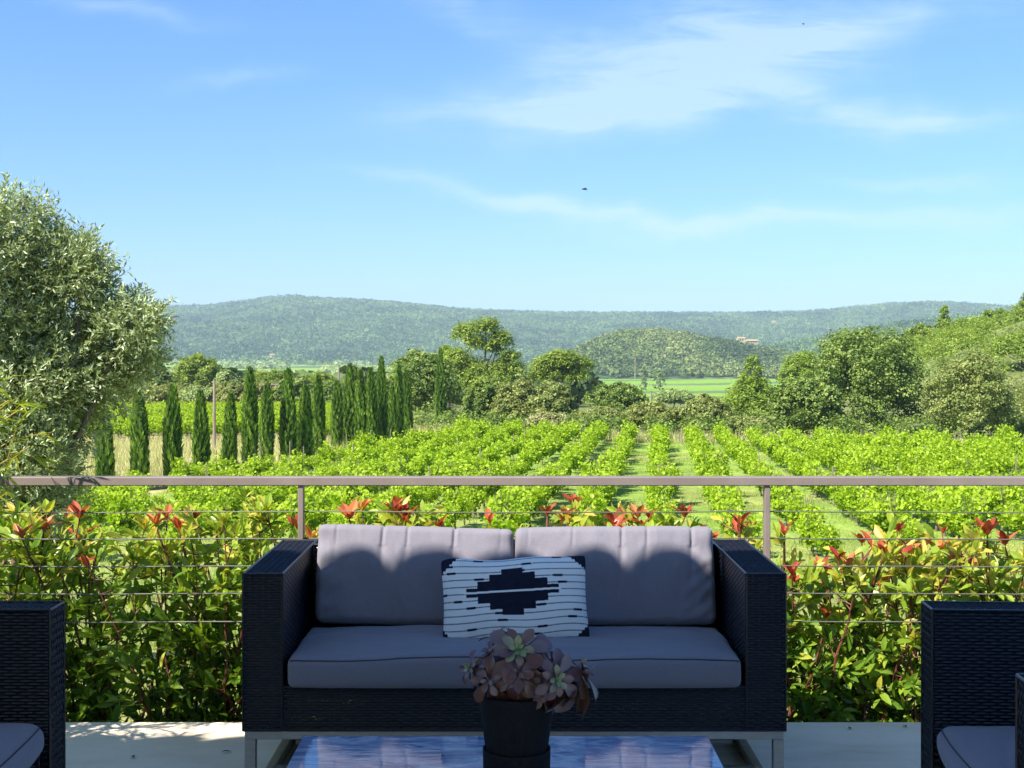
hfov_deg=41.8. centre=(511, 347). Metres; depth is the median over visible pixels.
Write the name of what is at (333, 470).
grapevine
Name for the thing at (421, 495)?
grapevine
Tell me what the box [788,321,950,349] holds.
hills
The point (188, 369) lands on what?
pine tree
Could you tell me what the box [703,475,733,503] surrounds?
grapevine
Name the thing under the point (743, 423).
bush
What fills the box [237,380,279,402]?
oak tree
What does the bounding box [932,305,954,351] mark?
pine tree
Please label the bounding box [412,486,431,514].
grapevine
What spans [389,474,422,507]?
grapevine
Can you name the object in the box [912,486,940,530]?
grapevine
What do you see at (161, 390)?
oak tree
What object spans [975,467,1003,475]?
grapevine
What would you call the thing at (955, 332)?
woodland
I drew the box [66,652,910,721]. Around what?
lawn grass
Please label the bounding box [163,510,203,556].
grapevine
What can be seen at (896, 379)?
broadleaf tree
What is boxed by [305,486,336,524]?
grapevine
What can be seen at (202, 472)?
grapevine
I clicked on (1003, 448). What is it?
vine rows
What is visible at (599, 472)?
grapevine
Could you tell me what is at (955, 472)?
grapevine
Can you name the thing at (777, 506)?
grapevine
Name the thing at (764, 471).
grapevine
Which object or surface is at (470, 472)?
grapevine
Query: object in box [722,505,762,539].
grapevine
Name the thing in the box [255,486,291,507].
grapevine
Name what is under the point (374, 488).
grapevine
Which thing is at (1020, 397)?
scrub
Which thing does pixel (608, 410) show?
bush
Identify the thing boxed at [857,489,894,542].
grapevine
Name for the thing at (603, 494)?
grapevine
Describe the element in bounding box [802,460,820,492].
grapevine
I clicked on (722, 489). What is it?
grapevine
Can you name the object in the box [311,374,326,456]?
cypress tree
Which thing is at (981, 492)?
grapevine
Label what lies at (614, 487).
grapevine
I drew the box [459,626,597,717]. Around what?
succulent plant
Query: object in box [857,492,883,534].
grapevine
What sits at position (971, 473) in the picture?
grapevine
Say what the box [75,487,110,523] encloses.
grapevine
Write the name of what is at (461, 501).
grapevine
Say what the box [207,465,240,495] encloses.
grapevine
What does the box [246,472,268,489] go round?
grapevine
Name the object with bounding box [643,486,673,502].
grapevine
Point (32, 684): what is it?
wicker armchair
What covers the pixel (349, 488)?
grapevine
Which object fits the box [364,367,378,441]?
cypress tree
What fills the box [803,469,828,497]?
grapevine
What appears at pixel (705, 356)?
woodland
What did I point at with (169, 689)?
photinia shrub
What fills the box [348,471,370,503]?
grapevine
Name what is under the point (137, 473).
grapevine
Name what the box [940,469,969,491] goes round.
grapevine
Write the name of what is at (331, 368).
treeline
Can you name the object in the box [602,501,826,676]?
photinia shrub
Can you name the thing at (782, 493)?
grapevine
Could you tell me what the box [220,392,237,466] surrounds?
cypress tree
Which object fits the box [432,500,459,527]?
grapevine
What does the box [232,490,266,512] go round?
grapevine
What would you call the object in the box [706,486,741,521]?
grapevine
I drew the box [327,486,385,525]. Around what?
grapevine
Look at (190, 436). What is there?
vine trunks
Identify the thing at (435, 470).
grapevine
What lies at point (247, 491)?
grapevine
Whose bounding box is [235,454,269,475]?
grapevine
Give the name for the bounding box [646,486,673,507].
grapevine
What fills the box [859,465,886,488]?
grapevine
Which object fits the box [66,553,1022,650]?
bank grass
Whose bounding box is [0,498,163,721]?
photinia shrub
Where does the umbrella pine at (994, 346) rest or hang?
on the ground at (711, 387)
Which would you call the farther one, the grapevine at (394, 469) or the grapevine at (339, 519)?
the grapevine at (394, 469)
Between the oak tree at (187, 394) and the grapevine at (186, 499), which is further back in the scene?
the oak tree at (187, 394)
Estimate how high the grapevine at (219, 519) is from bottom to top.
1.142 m
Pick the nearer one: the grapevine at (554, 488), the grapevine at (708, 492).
the grapevine at (708, 492)
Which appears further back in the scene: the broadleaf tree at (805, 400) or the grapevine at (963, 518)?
the broadleaf tree at (805, 400)
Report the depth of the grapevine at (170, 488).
49.91 m
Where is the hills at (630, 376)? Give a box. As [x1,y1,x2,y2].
[584,336,777,378]
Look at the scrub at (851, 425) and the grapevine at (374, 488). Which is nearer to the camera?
the grapevine at (374, 488)
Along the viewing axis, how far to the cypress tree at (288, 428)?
67.17 m
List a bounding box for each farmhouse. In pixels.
[736,337,744,341]
[745,339,758,345]
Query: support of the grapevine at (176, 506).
on the ground at (711, 387)
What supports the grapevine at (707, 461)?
on the ground at (711, 387)
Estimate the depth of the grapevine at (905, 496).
41.56 m
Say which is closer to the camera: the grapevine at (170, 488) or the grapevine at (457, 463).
the grapevine at (170, 488)
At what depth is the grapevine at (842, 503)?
42.86 m
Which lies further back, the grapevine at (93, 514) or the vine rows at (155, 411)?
the vine rows at (155, 411)
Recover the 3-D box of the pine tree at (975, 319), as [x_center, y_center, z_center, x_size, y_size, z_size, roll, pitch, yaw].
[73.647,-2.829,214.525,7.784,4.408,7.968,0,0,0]
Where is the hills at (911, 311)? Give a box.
[7,298,1010,364]
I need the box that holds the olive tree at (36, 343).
[0,170,183,600]
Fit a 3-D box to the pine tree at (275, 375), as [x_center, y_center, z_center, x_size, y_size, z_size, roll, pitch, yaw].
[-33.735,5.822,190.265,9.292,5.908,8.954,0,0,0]
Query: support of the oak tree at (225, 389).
on the ground at (711, 387)
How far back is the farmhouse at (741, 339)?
1636.26 m
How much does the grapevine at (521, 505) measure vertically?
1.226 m
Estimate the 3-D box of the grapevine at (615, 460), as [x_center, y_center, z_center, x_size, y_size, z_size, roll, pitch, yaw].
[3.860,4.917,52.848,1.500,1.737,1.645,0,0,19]
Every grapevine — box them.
[69,506,97,532]
[70,520,112,551]
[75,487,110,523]
[83,488,98,505]
[86,486,120,502]
[103,486,159,537]
[104,486,131,498]
[105,491,134,532]
[124,469,153,493]
[127,486,150,499]
[132,486,153,510]
[139,503,162,532]
[150,493,172,505]
[152,501,169,530]
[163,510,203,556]
[166,473,182,493]
[168,456,201,475]
[168,497,214,537]
[171,474,188,501]
[175,486,213,502]
[178,487,213,514]
[190,501,218,536]
[195,462,218,486]
[195,464,208,475]
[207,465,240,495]
[207,486,246,525]
[207,503,234,539]
[216,472,244,500]
[225,466,250,486]
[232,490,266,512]
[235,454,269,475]
[237,468,255,486]
[239,486,255,499]
[240,516,280,551]
[244,454,275,474]
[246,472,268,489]
[248,475,264,498]
[249,513,285,544]
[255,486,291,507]
[262,466,292,475]
[269,503,290,544]
[274,475,297,509]
[275,489,319,531]
[277,458,305,475]
[279,466,311,488]
[287,493,315,531]
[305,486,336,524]
[306,474,317,497]
[307,491,332,530]
[313,471,332,495]
[320,489,350,514]
[323,461,349,487]
[324,457,357,474]
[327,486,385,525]
[327,487,349,496]
[327,508,364,523]
[332,466,365,501]
[344,452,366,475]
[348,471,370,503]
[352,465,380,493]
[360,491,392,525]
[369,473,379,493]
[373,486,405,504]
[377,486,389,492]
[378,471,398,492]
[379,486,410,503]
[381,460,404,475]
[386,457,415,475]
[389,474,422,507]
[409,492,424,513]
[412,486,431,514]
[420,503,453,526]
[421,486,439,504]
[424,460,460,501]
[424,500,458,527]
[427,486,443,503]
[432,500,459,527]
[438,456,468,491]
[438,462,461,494]
[439,486,469,527]
[455,462,493,515]
[459,500,474,524]
[462,486,487,517]
[470,461,504,507]
[478,486,526,525]
[480,506,524,536]
[487,458,514,495]
[498,487,538,526]
[500,456,522,488]
[506,486,537,510]
[507,496,531,525]
[513,486,553,518]
[516,486,550,526]
[535,462,559,492]
[536,464,567,495]
[540,474,560,505]
[566,488,613,525]
[578,457,616,491]
[579,468,611,490]
[583,470,615,505]
[584,473,613,504]
[586,493,609,510]
[588,487,608,508]
[593,449,627,475]
[594,465,618,492]
[642,467,680,496]
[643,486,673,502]
[644,506,676,522]
[645,494,679,521]
[645,508,674,525]
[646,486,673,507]
[648,463,682,496]
[694,447,732,475]
[696,464,705,475]
[697,471,713,506]
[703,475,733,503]
[704,462,734,486]
[706,486,741,513]
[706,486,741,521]
[708,486,745,513]
[716,496,745,529]
[717,504,748,533]
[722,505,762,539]
[746,461,765,490]
[749,464,774,495]
[757,466,783,490]
[770,474,800,500]
[770,493,797,525]
[774,486,804,521]
[781,493,828,531]
[782,492,804,530]
[793,510,828,556]
[794,506,825,531]
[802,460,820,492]
[802,461,826,495]
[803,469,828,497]
[809,524,842,557]
[811,470,826,499]
[820,467,842,504]
[821,467,857,510]
[830,486,850,516]
[835,488,859,520]
[840,486,873,522]
[841,486,878,525]
[842,450,868,486]
[852,451,880,475]
[852,491,869,529]
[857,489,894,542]
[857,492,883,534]
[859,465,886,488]
[865,489,919,533]
[872,470,889,497]
[881,467,908,494]
[889,473,927,518]
[891,515,923,544]
[898,450,930,475]
[899,486,929,523]
[906,463,930,475]
[906,486,943,523]
[912,464,933,486]
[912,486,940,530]
[919,468,947,475]
[926,471,942,490]
[926,489,959,535]
[932,486,980,538]
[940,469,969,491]
[942,489,993,552]
[946,454,974,473]
[952,465,967,474]
[956,460,984,474]
[960,456,992,475]
[961,522,993,547]
[963,472,993,508]
[971,486,1003,518]
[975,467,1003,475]
[979,486,1022,530]
[994,502,1016,534]
[1000,505,1023,538]
[1001,467,1023,503]
[1008,493,1023,532]
[1015,486,1023,502]
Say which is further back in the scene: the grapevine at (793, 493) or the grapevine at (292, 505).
the grapevine at (793, 493)
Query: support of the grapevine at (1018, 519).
on the ground at (711, 387)
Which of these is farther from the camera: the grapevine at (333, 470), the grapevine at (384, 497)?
the grapevine at (333, 470)
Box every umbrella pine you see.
[526,348,596,385]
[986,330,1023,369]
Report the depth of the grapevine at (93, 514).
37.09 m
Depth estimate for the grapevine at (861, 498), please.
39.69 m
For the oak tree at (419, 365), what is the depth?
122.05 m
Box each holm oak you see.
[489,377,538,420]
[523,379,578,418]
[678,392,735,426]
[917,347,1023,437]
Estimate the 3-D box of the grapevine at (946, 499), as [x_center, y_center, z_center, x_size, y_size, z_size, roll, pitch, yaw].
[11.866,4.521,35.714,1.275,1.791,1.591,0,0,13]
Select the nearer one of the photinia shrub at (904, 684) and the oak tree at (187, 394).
the photinia shrub at (904, 684)
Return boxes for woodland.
[115,365,602,405]
[116,294,1016,364]
[522,327,851,376]
[761,311,1009,360]
[872,302,1023,383]
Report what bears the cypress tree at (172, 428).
on the ground at (711, 387)
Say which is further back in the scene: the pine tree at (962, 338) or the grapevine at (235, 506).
the pine tree at (962, 338)
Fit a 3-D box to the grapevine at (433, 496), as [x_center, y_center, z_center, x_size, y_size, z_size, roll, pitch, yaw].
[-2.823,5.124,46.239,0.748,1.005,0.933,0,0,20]
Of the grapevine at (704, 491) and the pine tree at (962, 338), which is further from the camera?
the pine tree at (962, 338)
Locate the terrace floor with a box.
[66,722,920,767]
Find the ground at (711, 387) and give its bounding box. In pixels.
[33,321,1023,721]
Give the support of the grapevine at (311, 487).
on the ground at (711, 387)
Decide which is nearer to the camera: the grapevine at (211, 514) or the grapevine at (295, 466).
the grapevine at (211, 514)
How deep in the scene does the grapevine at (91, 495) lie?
42.32 m
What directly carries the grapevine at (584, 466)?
on the ground at (711, 387)
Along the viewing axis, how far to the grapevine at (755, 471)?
51.26 m
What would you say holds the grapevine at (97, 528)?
on the ground at (711, 387)
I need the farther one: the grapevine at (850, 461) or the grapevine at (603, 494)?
the grapevine at (850, 461)
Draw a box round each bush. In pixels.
[523,411,571,432]
[572,405,626,424]
[622,401,681,428]
[639,375,647,389]
[723,414,780,434]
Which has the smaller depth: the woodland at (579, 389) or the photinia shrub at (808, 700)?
the photinia shrub at (808, 700)
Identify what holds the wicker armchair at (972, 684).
on the terrace floor
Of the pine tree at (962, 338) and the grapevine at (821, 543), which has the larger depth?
the pine tree at (962, 338)
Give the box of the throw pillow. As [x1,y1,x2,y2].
[441,556,588,637]
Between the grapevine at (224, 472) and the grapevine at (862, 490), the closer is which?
the grapevine at (862, 490)
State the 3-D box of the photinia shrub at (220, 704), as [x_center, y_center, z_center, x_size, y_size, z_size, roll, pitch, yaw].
[-1.085,1.190,5.697,1.002,1.222,0.835,0,0,0]
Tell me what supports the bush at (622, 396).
on the ground at (711, 387)
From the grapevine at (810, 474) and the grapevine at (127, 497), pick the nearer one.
the grapevine at (127, 497)
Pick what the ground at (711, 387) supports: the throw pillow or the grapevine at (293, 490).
the grapevine at (293, 490)
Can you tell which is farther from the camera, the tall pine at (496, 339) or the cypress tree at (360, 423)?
the tall pine at (496, 339)
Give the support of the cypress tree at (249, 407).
on the ground at (711, 387)
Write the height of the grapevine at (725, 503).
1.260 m
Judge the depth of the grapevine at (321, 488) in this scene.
47.40 m
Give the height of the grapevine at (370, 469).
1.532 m
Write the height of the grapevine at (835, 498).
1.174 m
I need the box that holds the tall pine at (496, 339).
[443,314,530,394]
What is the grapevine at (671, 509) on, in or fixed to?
on the ground at (711, 387)
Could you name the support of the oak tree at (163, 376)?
on the ground at (711, 387)
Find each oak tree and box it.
[134,360,176,387]
[144,384,179,403]
[178,384,212,403]
[209,381,243,402]
[212,369,241,387]
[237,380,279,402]
[271,376,313,402]
[310,379,343,402]
[376,348,463,414]
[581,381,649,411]
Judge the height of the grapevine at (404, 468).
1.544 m
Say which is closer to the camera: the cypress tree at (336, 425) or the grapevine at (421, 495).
the grapevine at (421, 495)
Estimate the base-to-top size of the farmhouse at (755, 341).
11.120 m
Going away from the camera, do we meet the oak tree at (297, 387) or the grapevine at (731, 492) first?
the grapevine at (731, 492)
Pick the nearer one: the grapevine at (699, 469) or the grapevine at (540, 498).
the grapevine at (540, 498)
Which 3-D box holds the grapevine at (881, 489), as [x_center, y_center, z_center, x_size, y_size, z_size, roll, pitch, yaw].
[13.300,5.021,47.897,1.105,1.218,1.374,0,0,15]
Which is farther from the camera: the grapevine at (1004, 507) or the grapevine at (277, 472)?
the grapevine at (277, 472)
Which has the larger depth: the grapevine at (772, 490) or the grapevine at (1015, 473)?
the grapevine at (1015, 473)
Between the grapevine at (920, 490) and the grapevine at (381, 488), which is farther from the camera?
the grapevine at (381, 488)
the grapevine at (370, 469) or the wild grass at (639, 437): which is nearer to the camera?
the grapevine at (370, 469)
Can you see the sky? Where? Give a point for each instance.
(729, 155)
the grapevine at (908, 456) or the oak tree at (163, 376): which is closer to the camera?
the grapevine at (908, 456)
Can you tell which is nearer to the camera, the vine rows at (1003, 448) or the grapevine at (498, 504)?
the grapevine at (498, 504)
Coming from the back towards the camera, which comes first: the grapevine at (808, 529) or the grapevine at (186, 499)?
the grapevine at (186, 499)
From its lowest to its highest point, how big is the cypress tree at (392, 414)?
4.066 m
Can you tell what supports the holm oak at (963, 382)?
on the ground at (711, 387)
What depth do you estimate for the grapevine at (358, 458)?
53.04 m
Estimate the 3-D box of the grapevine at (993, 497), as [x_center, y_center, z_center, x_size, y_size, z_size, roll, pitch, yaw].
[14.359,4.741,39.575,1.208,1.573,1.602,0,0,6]
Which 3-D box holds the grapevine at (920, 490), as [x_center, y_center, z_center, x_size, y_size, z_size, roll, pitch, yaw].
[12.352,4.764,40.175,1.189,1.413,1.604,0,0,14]
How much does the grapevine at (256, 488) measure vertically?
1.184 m
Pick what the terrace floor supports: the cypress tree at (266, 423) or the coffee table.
the coffee table
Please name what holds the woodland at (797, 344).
on the hills at (870, 336)
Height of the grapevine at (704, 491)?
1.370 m
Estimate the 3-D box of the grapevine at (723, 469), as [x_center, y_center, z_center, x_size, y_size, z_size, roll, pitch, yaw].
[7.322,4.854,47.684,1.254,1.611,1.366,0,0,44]
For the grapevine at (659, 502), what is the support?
on the ground at (711, 387)
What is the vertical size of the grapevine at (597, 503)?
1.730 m
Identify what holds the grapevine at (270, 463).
on the ground at (711, 387)
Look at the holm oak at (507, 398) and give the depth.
112.05 m
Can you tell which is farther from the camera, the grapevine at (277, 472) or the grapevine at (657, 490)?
the grapevine at (277, 472)
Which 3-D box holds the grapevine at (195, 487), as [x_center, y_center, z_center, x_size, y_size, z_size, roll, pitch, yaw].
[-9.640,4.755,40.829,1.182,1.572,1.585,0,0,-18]
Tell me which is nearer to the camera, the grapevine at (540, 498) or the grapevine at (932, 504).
the grapevine at (932, 504)
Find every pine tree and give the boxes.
[170,352,223,388]
[245,368,293,385]
[299,369,343,383]
[352,365,358,384]
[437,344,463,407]
[775,349,820,382]
[900,322,939,362]
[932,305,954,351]
[936,335,984,346]
[950,316,992,335]
[979,308,1016,329]
[1010,292,1023,322]
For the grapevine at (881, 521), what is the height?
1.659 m
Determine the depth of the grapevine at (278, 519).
34.51 m
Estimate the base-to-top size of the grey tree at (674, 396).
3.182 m
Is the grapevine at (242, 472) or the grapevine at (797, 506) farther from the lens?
the grapevine at (242, 472)
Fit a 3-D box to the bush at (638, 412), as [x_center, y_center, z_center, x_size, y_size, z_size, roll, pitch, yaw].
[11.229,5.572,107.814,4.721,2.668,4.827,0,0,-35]
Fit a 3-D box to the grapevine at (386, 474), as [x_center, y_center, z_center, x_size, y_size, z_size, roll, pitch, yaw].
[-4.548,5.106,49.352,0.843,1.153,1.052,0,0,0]
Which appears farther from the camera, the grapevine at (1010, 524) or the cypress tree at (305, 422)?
the cypress tree at (305, 422)
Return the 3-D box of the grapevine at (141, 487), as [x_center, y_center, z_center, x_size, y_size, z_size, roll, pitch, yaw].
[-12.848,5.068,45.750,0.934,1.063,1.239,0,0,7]
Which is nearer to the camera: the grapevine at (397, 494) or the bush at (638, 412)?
the grapevine at (397, 494)
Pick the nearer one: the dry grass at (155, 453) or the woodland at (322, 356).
the dry grass at (155, 453)
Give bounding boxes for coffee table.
[286,736,723,767]
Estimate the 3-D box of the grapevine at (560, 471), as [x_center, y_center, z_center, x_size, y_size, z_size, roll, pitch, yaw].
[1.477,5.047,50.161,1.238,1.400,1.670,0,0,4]
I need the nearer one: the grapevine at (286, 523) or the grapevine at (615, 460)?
the grapevine at (286, 523)
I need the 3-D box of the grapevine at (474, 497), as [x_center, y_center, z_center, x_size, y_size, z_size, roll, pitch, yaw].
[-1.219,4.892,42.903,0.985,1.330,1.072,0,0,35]
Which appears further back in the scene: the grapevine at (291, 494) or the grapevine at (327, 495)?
the grapevine at (327, 495)
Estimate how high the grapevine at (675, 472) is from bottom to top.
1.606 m
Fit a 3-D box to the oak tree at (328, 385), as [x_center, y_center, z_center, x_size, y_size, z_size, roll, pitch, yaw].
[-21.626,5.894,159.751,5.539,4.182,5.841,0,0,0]
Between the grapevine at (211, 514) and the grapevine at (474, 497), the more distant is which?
the grapevine at (474, 497)
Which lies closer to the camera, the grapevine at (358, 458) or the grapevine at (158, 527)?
the grapevine at (158, 527)
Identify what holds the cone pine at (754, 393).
on the ground at (711, 387)
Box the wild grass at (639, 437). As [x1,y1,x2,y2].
[413,423,1023,447]
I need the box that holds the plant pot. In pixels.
[480,697,551,767]
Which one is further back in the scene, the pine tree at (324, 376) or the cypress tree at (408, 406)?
the pine tree at (324, 376)
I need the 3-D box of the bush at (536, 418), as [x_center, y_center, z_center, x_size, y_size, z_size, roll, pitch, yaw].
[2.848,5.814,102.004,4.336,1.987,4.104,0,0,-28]
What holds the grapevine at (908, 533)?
on the ground at (711, 387)
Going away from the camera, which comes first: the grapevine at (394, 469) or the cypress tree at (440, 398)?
the grapevine at (394, 469)
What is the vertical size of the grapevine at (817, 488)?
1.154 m
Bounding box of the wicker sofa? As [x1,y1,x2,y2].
[242,524,786,767]
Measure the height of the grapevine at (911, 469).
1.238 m
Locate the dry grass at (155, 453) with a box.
[60,432,406,495]
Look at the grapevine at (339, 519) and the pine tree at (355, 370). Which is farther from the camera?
the pine tree at (355, 370)
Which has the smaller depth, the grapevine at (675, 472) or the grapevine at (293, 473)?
the grapevine at (293, 473)
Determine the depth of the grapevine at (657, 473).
44.51 m
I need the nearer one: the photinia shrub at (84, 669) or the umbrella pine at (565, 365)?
the photinia shrub at (84, 669)
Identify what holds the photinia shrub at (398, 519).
on the ground at (711, 387)
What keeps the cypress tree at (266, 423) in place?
on the ground at (711, 387)
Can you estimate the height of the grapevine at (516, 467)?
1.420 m
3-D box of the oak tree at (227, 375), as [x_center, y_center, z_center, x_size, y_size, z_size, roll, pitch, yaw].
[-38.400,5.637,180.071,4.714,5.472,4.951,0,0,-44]
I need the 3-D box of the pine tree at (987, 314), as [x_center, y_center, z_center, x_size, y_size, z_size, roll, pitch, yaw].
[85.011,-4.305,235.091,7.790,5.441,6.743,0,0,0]
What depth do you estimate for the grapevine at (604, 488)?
43.00 m
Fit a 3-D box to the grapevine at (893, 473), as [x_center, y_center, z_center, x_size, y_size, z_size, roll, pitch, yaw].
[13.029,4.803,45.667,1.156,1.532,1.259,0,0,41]
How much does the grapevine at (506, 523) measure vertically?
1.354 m
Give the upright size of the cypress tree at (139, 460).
4.189 m
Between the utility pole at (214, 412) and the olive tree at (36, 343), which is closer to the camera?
the olive tree at (36, 343)
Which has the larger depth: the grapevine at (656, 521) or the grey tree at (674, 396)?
the grey tree at (674, 396)
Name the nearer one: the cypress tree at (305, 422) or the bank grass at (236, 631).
the bank grass at (236, 631)
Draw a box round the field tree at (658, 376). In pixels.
[652,370,666,389]
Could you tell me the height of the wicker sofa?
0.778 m
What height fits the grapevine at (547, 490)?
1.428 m
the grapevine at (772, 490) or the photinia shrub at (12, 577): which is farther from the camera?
the grapevine at (772, 490)
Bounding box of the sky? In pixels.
[0,0,1023,312]
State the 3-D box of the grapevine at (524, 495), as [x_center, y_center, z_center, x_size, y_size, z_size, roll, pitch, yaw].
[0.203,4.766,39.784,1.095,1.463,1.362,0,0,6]
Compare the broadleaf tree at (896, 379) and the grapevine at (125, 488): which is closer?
the grapevine at (125, 488)
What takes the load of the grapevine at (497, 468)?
on the ground at (711, 387)
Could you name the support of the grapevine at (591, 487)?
on the ground at (711, 387)
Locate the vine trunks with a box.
[91,432,329,441]
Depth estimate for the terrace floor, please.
4.76 m
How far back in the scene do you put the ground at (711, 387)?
49.99 m
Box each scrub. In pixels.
[89,372,1023,430]
[412,405,1023,437]
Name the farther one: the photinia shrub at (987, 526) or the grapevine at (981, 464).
the grapevine at (981, 464)
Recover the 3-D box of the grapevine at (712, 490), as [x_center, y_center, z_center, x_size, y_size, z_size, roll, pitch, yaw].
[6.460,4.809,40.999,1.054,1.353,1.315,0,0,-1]
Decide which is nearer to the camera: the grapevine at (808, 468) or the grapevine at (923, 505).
the grapevine at (923, 505)
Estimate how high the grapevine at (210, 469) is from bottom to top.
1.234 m
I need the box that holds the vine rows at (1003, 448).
[208,413,1023,475]
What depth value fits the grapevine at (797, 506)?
37.15 m
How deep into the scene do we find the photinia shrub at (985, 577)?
5.49 m
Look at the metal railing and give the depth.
5.12 m
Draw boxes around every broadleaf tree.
[459,374,513,421]
[765,374,847,434]
[806,322,935,431]
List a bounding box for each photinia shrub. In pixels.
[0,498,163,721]
[0,501,72,605]
[70,501,257,721]
[119,486,309,721]
[248,496,372,716]
[337,495,445,526]
[431,500,621,716]
[486,493,706,716]
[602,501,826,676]
[710,510,906,721]
[792,519,992,721]
[873,521,1023,710]
[946,517,1023,601]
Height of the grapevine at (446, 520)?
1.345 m
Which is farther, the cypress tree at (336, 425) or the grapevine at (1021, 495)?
the cypress tree at (336, 425)
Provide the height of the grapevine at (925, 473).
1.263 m
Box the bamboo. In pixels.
[0,372,64,552]
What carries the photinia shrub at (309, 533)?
on the ground at (711, 387)
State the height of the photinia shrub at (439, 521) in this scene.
1.127 m
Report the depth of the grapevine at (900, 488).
42.46 m
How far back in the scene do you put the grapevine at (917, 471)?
50.87 m
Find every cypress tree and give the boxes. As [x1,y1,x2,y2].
[94,409,115,475]
[129,390,150,475]
[161,383,184,475]
[190,389,211,464]
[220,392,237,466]
[240,365,259,464]
[258,381,275,464]
[278,367,298,462]
[296,384,314,456]
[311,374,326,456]
[328,380,343,446]
[342,363,355,446]
[353,369,366,439]
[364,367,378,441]
[376,355,388,440]
[387,385,398,437]
[394,364,405,437]
[403,369,413,436]
[433,347,447,423]
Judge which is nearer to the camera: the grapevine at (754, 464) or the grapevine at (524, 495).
the grapevine at (524, 495)
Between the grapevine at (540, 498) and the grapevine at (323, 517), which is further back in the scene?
the grapevine at (540, 498)
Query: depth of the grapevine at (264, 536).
33.04 m
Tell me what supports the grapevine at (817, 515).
on the ground at (711, 387)
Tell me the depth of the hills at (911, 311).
3342.76 m
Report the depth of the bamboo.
4.89 m
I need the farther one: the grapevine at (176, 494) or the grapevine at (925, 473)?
the grapevine at (925, 473)
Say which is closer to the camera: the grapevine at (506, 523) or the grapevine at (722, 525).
the grapevine at (506, 523)
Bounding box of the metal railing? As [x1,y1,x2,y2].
[0,476,1023,716]
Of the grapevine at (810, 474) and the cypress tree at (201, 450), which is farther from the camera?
the cypress tree at (201, 450)
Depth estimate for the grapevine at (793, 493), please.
39.95 m
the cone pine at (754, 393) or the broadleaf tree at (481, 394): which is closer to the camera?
the broadleaf tree at (481, 394)
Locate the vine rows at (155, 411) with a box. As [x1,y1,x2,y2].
[62,399,331,437]
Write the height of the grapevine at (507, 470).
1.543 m
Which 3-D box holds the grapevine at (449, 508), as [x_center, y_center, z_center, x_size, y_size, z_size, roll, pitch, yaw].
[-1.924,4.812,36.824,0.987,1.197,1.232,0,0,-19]
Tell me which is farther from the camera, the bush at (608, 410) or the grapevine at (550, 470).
the bush at (608, 410)
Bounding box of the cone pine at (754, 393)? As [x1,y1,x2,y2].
[721,354,776,416]
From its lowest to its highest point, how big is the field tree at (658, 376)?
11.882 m
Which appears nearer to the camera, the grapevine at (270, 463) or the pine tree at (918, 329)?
the grapevine at (270, 463)
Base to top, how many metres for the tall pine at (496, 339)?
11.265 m
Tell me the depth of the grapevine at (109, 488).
43.55 m
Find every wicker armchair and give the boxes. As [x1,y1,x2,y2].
[0,601,65,767]
[921,601,1023,767]
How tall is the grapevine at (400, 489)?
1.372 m
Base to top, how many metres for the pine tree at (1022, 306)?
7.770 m
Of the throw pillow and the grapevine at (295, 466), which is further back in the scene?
the grapevine at (295, 466)
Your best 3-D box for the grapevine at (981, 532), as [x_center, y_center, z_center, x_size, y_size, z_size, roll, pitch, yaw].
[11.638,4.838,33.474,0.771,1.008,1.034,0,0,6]
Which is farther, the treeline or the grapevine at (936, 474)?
the treeline
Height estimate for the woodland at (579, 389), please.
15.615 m
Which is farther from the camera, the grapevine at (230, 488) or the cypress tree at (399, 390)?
the cypress tree at (399, 390)
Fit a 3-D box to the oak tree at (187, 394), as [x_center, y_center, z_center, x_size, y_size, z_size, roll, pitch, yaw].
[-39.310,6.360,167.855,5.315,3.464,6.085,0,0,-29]
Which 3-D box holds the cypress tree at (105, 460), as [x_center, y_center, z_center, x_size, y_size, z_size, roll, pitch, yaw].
[-16.052,4.021,52.933,0.914,3.624,0.845,0,0,0]
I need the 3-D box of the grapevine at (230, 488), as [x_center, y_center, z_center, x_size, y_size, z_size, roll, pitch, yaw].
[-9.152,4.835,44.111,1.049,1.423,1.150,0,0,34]
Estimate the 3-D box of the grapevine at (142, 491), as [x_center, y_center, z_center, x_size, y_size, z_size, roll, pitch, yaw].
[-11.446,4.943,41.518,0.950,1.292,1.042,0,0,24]
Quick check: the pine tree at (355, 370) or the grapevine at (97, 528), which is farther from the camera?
the pine tree at (355, 370)
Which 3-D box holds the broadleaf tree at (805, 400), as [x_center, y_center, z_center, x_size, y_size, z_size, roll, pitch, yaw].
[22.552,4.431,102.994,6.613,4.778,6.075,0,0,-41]
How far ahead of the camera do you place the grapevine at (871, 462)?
52.59 m
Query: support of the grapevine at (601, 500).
on the ground at (711, 387)
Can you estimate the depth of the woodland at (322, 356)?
3397.26 m
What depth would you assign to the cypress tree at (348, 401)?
80.08 m
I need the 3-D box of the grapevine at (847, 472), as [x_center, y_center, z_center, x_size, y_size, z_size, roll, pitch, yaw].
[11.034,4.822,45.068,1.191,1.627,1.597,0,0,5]
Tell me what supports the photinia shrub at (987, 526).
on the ground at (711, 387)
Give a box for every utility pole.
[213,379,215,448]
[338,365,339,382]
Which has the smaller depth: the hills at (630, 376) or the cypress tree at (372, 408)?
the cypress tree at (372, 408)
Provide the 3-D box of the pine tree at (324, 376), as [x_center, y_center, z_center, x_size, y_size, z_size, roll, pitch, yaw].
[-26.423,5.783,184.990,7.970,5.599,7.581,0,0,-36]
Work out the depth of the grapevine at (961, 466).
52.01 m
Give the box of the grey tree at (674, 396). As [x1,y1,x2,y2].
[652,388,695,407]
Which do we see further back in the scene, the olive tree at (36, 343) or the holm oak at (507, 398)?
the holm oak at (507, 398)
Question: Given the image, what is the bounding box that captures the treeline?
[165,359,527,373]

